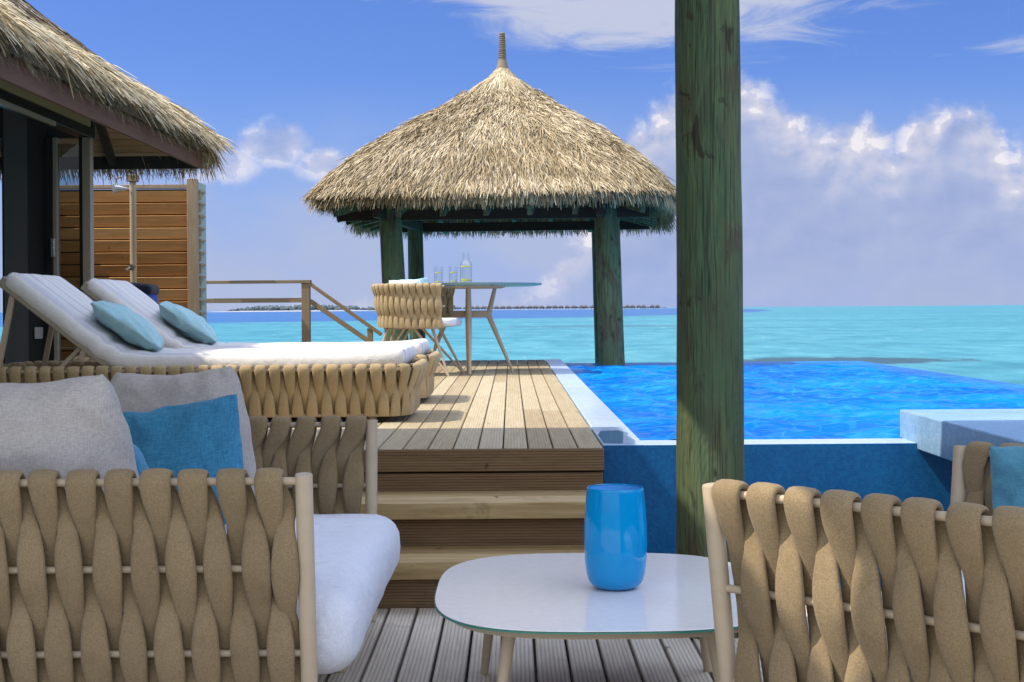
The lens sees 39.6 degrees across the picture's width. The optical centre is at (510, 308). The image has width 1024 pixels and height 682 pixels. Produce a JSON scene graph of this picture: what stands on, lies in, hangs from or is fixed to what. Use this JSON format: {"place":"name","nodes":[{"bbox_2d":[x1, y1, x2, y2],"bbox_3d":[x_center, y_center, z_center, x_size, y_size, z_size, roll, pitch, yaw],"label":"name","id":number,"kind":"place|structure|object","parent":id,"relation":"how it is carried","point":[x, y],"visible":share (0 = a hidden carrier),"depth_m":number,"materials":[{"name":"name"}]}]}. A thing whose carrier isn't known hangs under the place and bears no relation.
{"place":"outdoors","nodes":[
{"label":"outdoors","id":0,"kind":"place"},
{"bbox_2d":[129,282,159,304],"bbox_3d":[-2.599,0.201,9.750,0.336,0.762,0.275,0,0,0],"label":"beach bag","id":1,"kind":"object","parent":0,"point":[151,291],"visible":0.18,"depth_m":9.67,"materials":[{"name":"blue fabric"}]},
{"bbox_2d":[0,305,1023,384],"bbox_3d":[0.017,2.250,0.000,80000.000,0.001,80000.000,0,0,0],"label":"sea","id":2,"kind":"structure","parent":0,"point":[985,342],"depth_m":119.97,"materials":[{"name":"teal liquid"}]},
{"bbox_2d":[215,304,374,311],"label":"island","id":3,"kind":"structure","parent":2,"relation":"on","point":[298,307],"depth_m":2595.28,"materials":[{"name":"green plant"}]},
{"bbox_2d":[300,32,675,365],"bbox_3d":[-0.071,-0.298,15.196,3.875,5.309,3.874,0,0,6],"label":"thatched gazebo","id":4,"kind":"object","parent":2,"relation":"in","point":[503,148],"visible":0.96,"depth_m":13.93,"materials":[{"name":"plant"}]},
{"bbox_2d":[380,365,638,681],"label":"deck underframe","id":5,"kind":"object","parent":2,"relation":"on","point":[535,665],"depth_m":4.73,"materials":[{"name":"black wood"}]},
{"bbox_2d":[267,360,601,449],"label":"deck","id":6,"kind":"structure","parent":5,"relation":"on","point":[457,409],"depth_m":7.38,"materials":[{"name":"brown wood"}]},
{"bbox_2d":[0,272,427,419],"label":"sun lounger","id":7,"kind":"object","parent":6,"relation":"on","point":[373,383],"visible":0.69,"depth_m":6.98,"materials":[{"name":"beige fabric"}]},
{"bbox_2d":[91,300,163,350],"bbox_3d":[-1.954,0.086,7.269,0.409,0.154,0.425,35,-8,-10],"label":"lounger pillow","id":8,"kind":"object","parent":7,"relation":"on","point":[126,324],"visible":1,"depth_m":7.10,"materials":[{"name":"teal fabric"}]},
{"bbox_2d":[65,278,440,398],"bbox_3d":[-1.544,0.190,8.700,2.210,0.752,0.860,0,0,0],"label":"sun lounger","id":9,"kind":"object","parent":6,"relation":"on","point":[133,298],"visible":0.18,"depth_m":8.39,"materials":[{"name":"beige fabric"}]},
{"bbox_2d":[159,301,216,344],"bbox_3d":[-1.954,0.090,8.621,0.407,0.160,0.427,35,-8,-10],"label":"lounger pillow","id":10,"kind":"object","parent":9,"relation":"on","point":[187,323],"visible":1,"depth_m":8.45,"materials":[{"name":"teal fabric"}]},
{"bbox_2d":[206,280,382,341],"bbox_3d":[-2.383,0.978,15.605,1.959,2.580,0.110,0,0,0],"label":"timber railing","id":11,"kind":"object","parent":6,"relation":"on","point":[306,300],"visible":0.48,"depth_m":15.56,"materials":[{"name":"brown wood"}]},
{"bbox_2d":[371,283,464,375],"bbox_3d":[-0.797,0.178,12.017,0.753,0.778,0.694,0,0,6],"label":"dining chair","id":12,"kind":"object","parent":6,"relation":"on","point":[414,306],"visible":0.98,"depth_m":11.73,"materials":[{"name":"beige wicker"}]},
{"bbox_2d":[389,280,420,283],"bbox_3d":[-0.885,-0.076,11.992,0.297,0.336,0.136,-2,-3,-28],"label":"chair cushion","id":13,"kind":"object","parent":12,"relation":"on","point":[404,281],"visible":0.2,"depth_m":11.97,"materials":[{"name":"fabric"}]},
{"bbox_2d":[406,278,428,282],"bbox_3d":[-0.832,-0.071,12.101,0.310,0.371,0.110,-4,-4,-21],"label":"chair pillow","id":14,"kind":"object","parent":12,"relation":"on","point":[423,280],"visible":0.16,"depth_m":12.14,"materials":[{"name":"teal fabric"}]},
{"bbox_2d":[415,282,541,374],"bbox_3d":[-0.369,0.172,12.420,1.290,0.779,1.290,0,0,0],"label":"dining table","id":15,"kind":"object","parent":6,"relation":"on","point":[468,314],"visible":0.77,"depth_m":12.22,"materials":[{"name":"beige painted aluminium"},{"name":"glass"}]},
{"bbox_2d":[461,252,470,281],"bbox_3d":[-0.388,-0.351,12.280,0.104,0.268,0.104,0,0,0],"label":"water carafe","id":16,"kind":"object","parent":15,"relation":"on","point":[463,280],"visible":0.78,"depth_m":12.24,"materials":[{"name":"clear glass"}]},
{"bbox_2d":[318,605,806,681],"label":"deck","id":17,"kind":"structure","parent":5,"relation":"on","point":[380,656],"depth_m":4.28,"materials":[{"name":"grey wood"}]},
{"bbox_2d":[0,415,399,681],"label":"lounge sofa","id":18,"kind":"object","parent":17,"relation":"on","point":[284,573],"visible":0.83,"depth_m":3.30,"materials":[{"name":"beige fabric"}]},
{"bbox_2d":[0,374,139,493],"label":"back cushion","id":19,"kind":"object","parent":18,"relation":"on","point":[63,427],"visible":0.48,"depth_m":3.42,"materials":[{"name":"grey fabric"}]},
{"bbox_2d":[133,444,148,476],"bbox_3d":[-1.001,0.541,3.861,0.112,0.366,0.329,-14,4,-19],"label":"scatter pillow","id":20,"kind":"object","parent":18,"relation":"on","point":[141,464],"visible":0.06,"depth_m":3.76,"materials":[{"name":"blue fabric"}]},
{"bbox_2d":[122,394,242,523],"bbox_3d":[-0.997,0.481,4.329,0.387,0.398,0.135,-10,-12,6],"label":"scatter pillow","id":21,"kind":"object","parent":18,"relation":"on","point":[204,435],"visible":0.39,"depth_m":4.30,"materials":[{"name":"blue fabric"}]},
{"bbox_2d":[110,366,255,494],"bbox_3d":[-1.087,0.448,4.575,0.564,0.511,0.258,-3,-9,9],"label":"back cushion","id":22,"kind":"object","parent":18,"relation":"on","point":[140,392],"visible":0.31,"depth_m":4.53,"materials":[{"name":"grey fabric"}]},
{"bbox_2d":[311,448,603,621],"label":"wooden steps","id":23,"kind":"structure","parent":17,"relation":"on","point":[443,522],"depth_m":5.33,"materials":[{"name":"brown wood"}]},
{"bbox_2d":[434,553,737,681],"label":"coffee table","id":24,"kind":"object","parent":17,"relation":"on","point":[509,599],"visible":0.66,"depth_m":3.65,"materials":[{"name":"white glass"},{"name":"white ceramic"},{"name":"beige powder-coated metal"}]},
{"bbox_2d":[584,484,646,590],"bbox_3d":[0.281,0.613,3.810,0.169,0.270,0.169,0,0,0],"label":"glass vase","id":25,"kind":"object","parent":24,"relation":"on","point":[615,537],"visible":1,"depth_m":3.74,"materials":[{"name":"blue glass"}]},
{"bbox_2d":[675,0,743,638],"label":"timber post","id":26,"kind":"object","parent":17,"relation":"on","point":[710,380],"visible":0.84,"depth_m":4.51,"materials":[{"name":"green wood"}]},
{"bbox_2d":[702,441,1023,681],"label":"lounge armchair","id":27,"kind":"object","parent":17,"relation":"on","point":[944,602],"visible":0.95,"depth_m":2.79,"materials":[{"name":"beige fabric"}]},
{"bbox_2d":[990,446,1023,511],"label":"scatter pillow","id":28,"kind":"object","parent":27,"relation":"on","point":[1007,470],"visible":0.45,"depth_m":3.54,"materials":[{"name":"blue fabric"}]},
{"bbox_2d":[372,306,668,309],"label":"island","id":29,"kind":"structure","parent":2,"relation":"on","point":[526,307],"depth_m":2991.93,"materials":[{"name":"green plant"}]},
{"bbox_2d":[545,359,984,593],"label":"infinity pool","id":30,"kind":"structure","parent":2,"relation":"in","point":[902,469],"depth_m":5.77,"materials":[{"name":"blue tile"}]},
{"bbox_2d":[565,361,1023,439],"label":"pool water","id":31,"kind":"structure","parent":30,"relation":"in","point":[825,400],"depth_m":8.87,"materials":[{"name":"blue liquid"}]},
{"bbox_2d":[900,409,1023,461],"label":"pool ledge","id":32,"kind":"object","parent":30,"relation":"on","point":[941,433],"visible":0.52,"depth_m":5.48,"materials":[{"name":"white stone"}]},
{"bbox_2d":[0,0,1023,311],"label":"sky","id":33,"kind":"structure","parent":0,"point":[882,141],"materials":[{"name":"blue"}]},
{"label":"villa terrace","id":34,"kind":"structure","parent":0,"visible":0},
{"bbox_2d":[0,0,237,363],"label":"thatched villa","id":35,"kind":"object","parent":34,"relation":"on","point":[72,104],"visible":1,"depth_m":12.21,"materials":[{"name":"beige plant"}]},
{"bbox_2d":[112,175,138,282],"bbox_3d":[-3.921,-0.394,14.521,0.145,1.955,0.320,0,0,35],"label":"outdoor shower","id":36,"kind":"object","parent":34,"relation":"on","point":[132,266],"visible":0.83,"depth_m":14.57,"materials":[{"name":"metal"}]},
{"bbox_2d":[60,179,206,360],"bbox_3d":[-4.119,-0.137,14.858,1.882,2.445,0.812,0,0,-15],"label":"privacy screen","id":37,"kind":"object","parent":34,"relation":"on","point":[171,240],"visible":0.35,"depth_m":15.00,"materials":[{"name":"brown wood"}]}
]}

